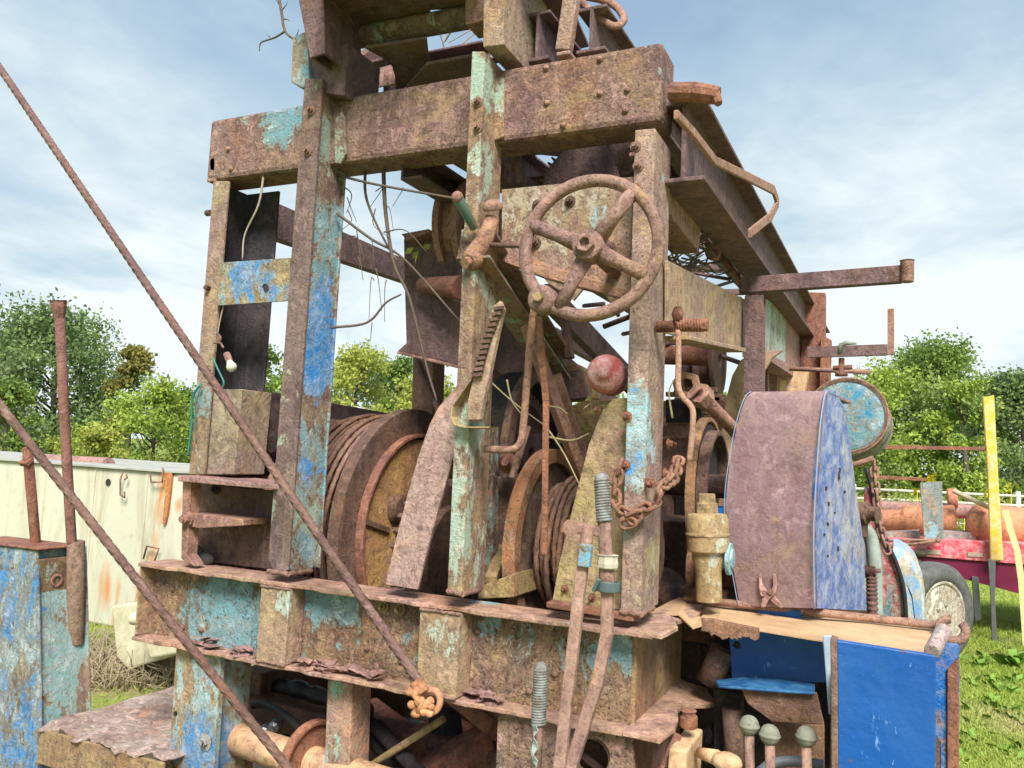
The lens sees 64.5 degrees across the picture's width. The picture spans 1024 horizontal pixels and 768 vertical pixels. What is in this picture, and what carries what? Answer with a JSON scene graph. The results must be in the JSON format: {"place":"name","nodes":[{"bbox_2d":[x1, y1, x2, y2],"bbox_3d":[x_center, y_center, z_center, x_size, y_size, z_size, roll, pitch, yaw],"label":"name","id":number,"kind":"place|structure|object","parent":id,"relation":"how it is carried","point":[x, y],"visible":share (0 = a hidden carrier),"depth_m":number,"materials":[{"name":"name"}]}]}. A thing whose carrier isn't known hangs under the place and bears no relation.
{"place":"outdoors","nodes":[
{"label":"outdoors","id":0,"kind":"place"},
{"bbox_2d":[0,438,1023,767],"bbox_3d":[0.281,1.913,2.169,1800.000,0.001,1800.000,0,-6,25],"label":"ground","id":1,"kind":"structure","parent":0,"point":[98,702],"depth_m":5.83,"materials":[{"name":"green plant"}]},
{"bbox_2d":[0,374,49,453],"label":"tree","id":2,"kind":"object","parent":1,"relation":"on","point":[19,393],"visible":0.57,"depth_m":23.82,"materials":[{"name":"green plant"}]},
{"bbox_2d":[0,284,161,456],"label":"tree","id":3,"kind":"object","parent":1,"relation":"on","point":[15,360],"visible":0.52,"depth_m":32.63,"materials":[{"name":"green plant"}]},
{"bbox_2d":[39,415,131,458],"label":"tree","id":4,"kind":"object","parent":1,"relation":"on","point":[95,438],"visible":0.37,"depth_m":19.87,"materials":[{"name":"green plant"}]},
{"bbox_2d":[0,451,189,626],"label":"cream tank","id":5,"kind":"object","parent":1,"relation":"on","point":[134,507],"visible":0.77,"depth_m":7.27,"materials":[{"name":"metal"}]},
{"bbox_2d":[45,454,114,463],"bbox_3d":[-4.556,0.812,8.350,1.343,0.166,0.148,0,-6,31],"label":"pipe","id":6,"kind":"object","parent":5,"relation":"on","point":[107,460],"visible":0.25,"depth_m":8.10,"materials":[{"name":"brown metal"}]},
{"bbox_2d":[0,442,189,462],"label":"undergrowth","id":7,"kind":"object","parent":1,"relation":"on","point":[147,451],"depth_m":19.90,"materials":[{"name":"green plant"}]},
{"bbox_2d":[101,343,157,453],"bbox_3d":[-15.098,1.021,31.638,1.915,5.462,1.908,0,-6,25],"label":"tree","id":8,"kind":"object","parent":1,"relation":"on","point":[138,358],"visible":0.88,"depth_m":31.69,"materials":[{"name":"green plant"}]},
{"bbox_2d":[89,616,175,692],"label":"dry weeds","id":9,"kind":"object","parent":1,"relation":"on","point":[165,669],"visible":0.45,"depth_m":5.61,"materials":[{"name":"plant"}]},
{"bbox_2d":[112,602,176,668],"bbox_3d":[-2.414,1.744,5.587,0.966,0.509,0.642,0,-6,25],"label":"cream box","id":10,"kind":"object","parent":1,"relation":"on","point":[124,618],"visible":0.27,"depth_m":5.67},
{"bbox_2d":[100,371,194,462],"bbox_3d":[-9.815,1.388,21.849,2.694,3.524,2.972,2,-5,6],"label":"tree","id":11,"kind":"object","parent":1,"relation":"on","point":[164,397],"visible":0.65,"depth_m":21.71,"materials":[{"name":"green plant"}]},
{"bbox_2d":[129,379,195,462],"bbox_3d":[-13.075,1.843,32.011,3.950,4.081,4.324,6,-6,-36],"label":"tree","id":12,"kind":"object","parent":1,"relation":"on","point":[187,391],"visible":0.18,"depth_m":31.32,"materials":[{"name":"green plant"}]},
{"bbox_2d":[181,400,194,462],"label":"tree","id":13,"kind":"object","parent":1,"relation":"on","point":[189,411],"visible":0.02,"depth_m":24.86,"materials":[{"name":"green plant"}]},
{"bbox_2d":[265,343,283,392],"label":"tree","id":14,"kind":"object","parent":1,"relation":"on","point":[273,358],"visible":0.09,"depth_m":25.86,"materials":[{"name":"green plant"}]},
{"bbox_2d":[267,373,281,393],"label":"tree","id":15,"kind":"object","parent":1,"relation":"on","point":[278,385],"visible":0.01,"depth_m":21.70,"materials":[{"name":"green plant"}]},
{"bbox_2d":[276,365,359,406],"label":"tree","id":16,"kind":"object","parent":1,"relation":"on","point":[281,366],"depth_m":29.90,"materials":[{"name":"green plant"}]},
{"bbox_2d":[331,338,395,412],"bbox_3d":[-4.709,1.081,24.838,3.669,5.156,3.606,0,-6,25],"label":"tree","id":17,"kind":"object","parent":1,"relation":"on","point":[355,360],"visible":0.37,"depth_m":24.71,"materials":[{"name":"green plant"}]},
{"bbox_2d":[333,356,410,410],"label":"tree","id":18,"kind":"object","parent":1,"relation":"on","point":[385,381],"visible":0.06,"depth_m":32.43,"materials":[{"name":"green plant"}]},
{"bbox_2d":[374,355,412,412],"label":"tree","id":19,"kind":"object","parent":1,"relation":"on","point":[404,366],"visible":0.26,"depth_m":29.63,"materials":[{"name":"green plant"}]},
{"bbox_2d":[386,366,456,411],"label":"tree","id":20,"kind":"object","parent":1,"relation":"on","point":[404,401],"visible":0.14,"depth_m":23.81,"materials":[{"name":"green plant"}]},
{"bbox_2d":[0,0,973,767],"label":"drilling rig","id":21,"kind":"object","parent":1,"relation":"on","point":[516,584],"visible":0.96,"depth_m":2.74,"materials":[{"name":"paint"}]},
{"bbox_2d":[0,398,293,767],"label":"guy cable","id":22,"kind":"object","parent":21,"relation":"attached to","point":[169,620],"visible":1,"depth_m":2.35,"materials":[{"name":"brown metal"}]},
{"bbox_2d":[187,358,224,456],"bbox_3d":[-1.136,0.087,3.018,0.148,0.372,0.013,1,-5,19],"label":"electric wire","id":23,"kind":"object","parent":21,"relation":"hanging from","point":[192,399],"visible":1,"depth_m":3.03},
{"bbox_2d":[0,62,442,717],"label":"guy cable","id":24,"kind":"object","parent":21,"relation":"attached to","point":[418,690],"visible":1,"depth_m":2.64,"materials":[{"name":"brown metal"}]},
{"bbox_2d":[213,333,236,371],"bbox_3d":[-1.084,-0.120,3.023,0.198,0.157,0.048,-2,-7,44],"label":"light bulb","id":25,"kind":"object","parent":21,"relation":"hanging from","point":[231,365],"visible":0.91,"depth_m":2.96,"materials":[{"name":"white glass"}]},
{"bbox_2d":[217,175,264,334],"bbox_3d":[-1.020,-0.486,3.058,0.154,0.606,0.018,1,-5,17],"label":"electric wire","id":26,"kind":"object","parent":21,"relation":"hanging from","point":[260,197],"visible":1,"depth_m":3.06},
{"bbox_2d":[259,0,298,50],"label":"vine","id":27,"kind":"object","parent":21,"relation":"attached to","point":[282,21],"visible":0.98,"depth_m":3.07,"materials":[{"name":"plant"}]},
{"bbox_2d":[342,187,401,321],"bbox_3d":[-0.538,-0.465,2.926,0.311,0.496,0.004,0,-6,25],"label":"vine","id":28,"kind":"object","parent":21,"relation":"hanging from","point":[373,251],"visible":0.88,"depth_m":2.90,"materials":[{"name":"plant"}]},
{"bbox_2d":[331,168,459,400],"bbox_3d":[-0.399,-0.375,2.853,0.552,0.857,0.212,0,-6,25],"label":"vine","id":29,"kind":"object","parent":21,"relation":"attached to","point":[384,186],"visible":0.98,"depth_m":2.89,"materials":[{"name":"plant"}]},
{"bbox_2d":[361,30,473,50],"bbox_3d":[-0.419,-1.582,3.671,0.453,0.721,0.539,0,-6,25],"label":"vine","id":30,"kind":"object","parent":21,"relation":"on","point":[447,36],"visible":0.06,"depth_m":3.79,"materials":[{"name":"brown plant"}]},
{"bbox_2d":[492,379,673,483],"bbox_3d":[0.154,0.123,2.449,0.659,0.366,0.066,0,-6,25],"label":"vine","id":31,"kind":"object","parent":21,"relation":"attached to","point":[589,398],"visible":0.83,"depth_m":2.47,"materials":[{"name":"beige plant"}]},
{"bbox_2d":[609,455,684,530],"bbox_3d":[0.429,0.307,2.298,0.154,0.217,0.316,-3,-8,50],"label":"chain","id":32,"kind":"object","parent":21,"relation":"attached to","point":[636,514],"visible":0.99,"depth_m":2.23,"materials":[{"name":"brown metal"}]},
{"bbox_2d":[650,597,722,628],"bbox_3d":[0.573,0.724,2.603,0.224,0.031,0.460,0,-6,25],"label":"torn sheet","id":33,"kind":"object","parent":21,"relation":"on","point":[679,606],"visible":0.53,"depth_m":2.51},
{"bbox_2d":[668,220,757,278],"bbox_3d":[0.820,-0.582,3.427,0.344,0.598,1.587,0,-6,25],"label":"vine","id":34,"kind":"object","parent":21,"relation":"hanging from","point":[692,260],"visible":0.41,"depth_m":3.16,"materials":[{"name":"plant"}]},
{"bbox_2d":[759,573,782,607],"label":"locking pliers","id":35,"kind":"object","parent":21,"relation":"on","point":[768,594],"visible":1,"depth_m":2.54,"materials":[{"name":"brown metal"}]},
{"bbox_2d":[701,605,933,652],"bbox_3d":[0.891,0.727,2.435,0.695,0.012,0.474,0,-6,25],"label":"wooden plank","id":36,"kind":"object","parent":21,"relation":"on","point":[814,628],"visible":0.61,"depth_m":2.40,"materials":[{"name":"beige wood"}]},
{"bbox_2d":[870,458,891,555],"bbox_3d":[2.243,0.745,4.931,0.129,0.585,0.055,0,-6,25],"label":"chain","id":37,"kind":"object","parent":21,"relation":"hanging from","point":[875,482],"visible":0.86,"depth_m":4.93,"materials":[{"name":"brown metal"}]},
{"bbox_2d":[572,391,626,403],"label":"tree","id":38,"kind":"object","parent":1,"relation":"on","point":[618,396],"depth_m":27.67,"materials":[{"name":"green plant"}]},
{"bbox_2d":[845,355,975,501],"bbox_3d":[14.614,1.925,31.684,6.325,6.542,6.101,0,-6,25],"label":"tree","id":39,"kind":"object","parent":1,"relation":"on","point":[887,385],"visible":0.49,"depth_m":30.76,"materials":[{"name":"green plant"}]},
{"bbox_2d":[855,484,1023,524],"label":"pipe fence","id":40,"kind":"object","parent":1,"relation":"on","point":[1018,496],"visible":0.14,"depth_m":17.23,"materials":[{"name":"white metal"}]},
{"bbox_2d":[857,485,1023,561],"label":"undergrowth","id":41,"kind":"object","parent":1,"relation":"on","point":[912,497],"visible":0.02,"depth_m":18.87,"materials":[{"name":"green plant"}]},
{"bbox_2d":[869,326,1021,499],"bbox_3d":[17.003,1.582,32.780,6.256,7.650,5.686,0,-6,25],"label":"tree","id":42,"kind":"object","parent":1,"relation":"on","point":[955,361],"visible":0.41,"depth_m":32.01,"materials":[{"name":"green plant"}]},
{"bbox_2d":[876,395,1023,640],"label":"flatbed trailer","id":43,"kind":"object","parent":1,"relation":"on","point":[990,562],"visible":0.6,"depth_m":8.78,"materials":[{"name":"red metal"}]},
{"bbox_2d":[889,537,940,547],"bbox_3d":[4.363,1.730,8.807,0.526,0.172,0.074,0,-6,32],"label":"tow rod","id":44,"kind":"object","parent":43,"relation":"attached to","point":[924,541],"visible":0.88,"depth_m":8.77,"materials":[{"name":"brown metal"}]},
{"bbox_2d":[881,505,956,533],"bbox_3d":[4.755,1.587,9.544,0.847,0.378,0.340,0,-6,25],"label":"orange cylinder","id":45,"kind":"object","parent":43,"relation":"on","point":[906,517],"visible":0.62,"depth_m":9.44,"materials":[{"name":"metal"}]},
{"bbox_2d":[920,481,943,538],"bbox_3d":[4.604,1.384,8.894,0.233,0.640,0.060,0,-6,25],"label":"steel channel","id":46,"kind":"object","parent":43,"relation":"on","point":[932,504],"visible":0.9,"depth_m":8.87,"materials":[{"name":"metal"}]},
{"bbox_2d":[886,529,977,539],"bbox_3d":[4.977,1.749,9.256,1.285,0.159,0.500,0,-6,25],"label":"steel channel","id":47,"kind":"object","parent":43,"relation":"on","point":[957,534],"visible":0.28,"depth_m":9.18,"materials":[{"name":"grey metal"}]},
{"bbox_2d":[878,501,1023,518],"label":"pipe","id":48,"kind":"object","parent":43,"relation":"on","point":[962,510],"visible":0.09,"depth_m":9.98,"materials":[{"name":"red metal"}]},
{"bbox_2d":[946,488,957,507],"bbox_3d":[5.299,1.376,9.757,0.121,0.241,0.237,0,-6,25],"label":"orange cylinder","id":49,"kind":"object","parent":48,"relation":"on","point":[952,498],"visible":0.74,"depth_m":9.67,"materials":[{"name":"metal"}]},
{"bbox_2d":[952,489,987,508],"bbox_3d":[5.112,1.281,9.023,0.383,0.210,0.056,-2,-7,41],"label":"pole","id":50,"kind":"object","parent":43,"relation":"attached to","point":[970,498],"visible":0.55,"depth_m":9.01,"materials":[{"name":"beige metal"}]},
{"bbox_2d":[965,505,1023,541],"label":"orange cylinder","id":51,"kind":"object","parent":43,"relation":"on","point":[977,522],"visible":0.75,"depth_m":8.93,"materials":[{"name":"metal"}]},
{"bbox_2d":[912,373,1010,502],"bbox_3d":[16.411,2.344,29.657,3.211,5.526,2.924,0,-6,25],"label":"tree","id":52,"kind":"object","parent":1,"relation":"on","point":[955,394],"visible":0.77,"depth_m":29.61,"materials":[{"name":"green plant"}]},
{"bbox_2d":[930,364,1021,487],"bbox_3d":[22.333,2.573,37.982,5.059,7.111,5.895,4,-5,-14],"label":"tree","id":53,"kind":"object","parent":1,"relation":"on","point":[992,379],"visible":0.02,"depth_m":37.74,"materials":[{"name":"green plant"}]},
{"bbox_2d":[959,649,1023,761],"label":"weeds","id":54,"kind":"object","parent":1,"relation":"on","point":[1011,658],"visible":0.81,"depth_m":6.58,"materials":[{"name":"green plant"}]},
{"bbox_2d":[959,363,1023,503],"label":"tree","id":55,"kind":"object","parent":1,"relation":"on","point":[1009,389],"visible":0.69,"depth_m":32.42,"materials":[{"name":"green plant"}]},
{"bbox_2d":[1002,510,1023,644],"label":"cargo strap","id":56,"kind":"object","parent":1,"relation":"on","point":[1015,544],"visible":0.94,"depth_m":8.32,"materials":[{"name":"yellow fabric"}]},
{"bbox_2d":[0,0,1023,474],"label":"sky","id":57,"kind":"structure","parent":0,"point":[885,132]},
{"bbox_2d":[911,472,1020,587],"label":"wildflowers","id":58,"kind":"object","parent":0,"point":[915,490],"visible":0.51,"depth_m":12.99,"materials":[{"name":"plant"}]}
]}

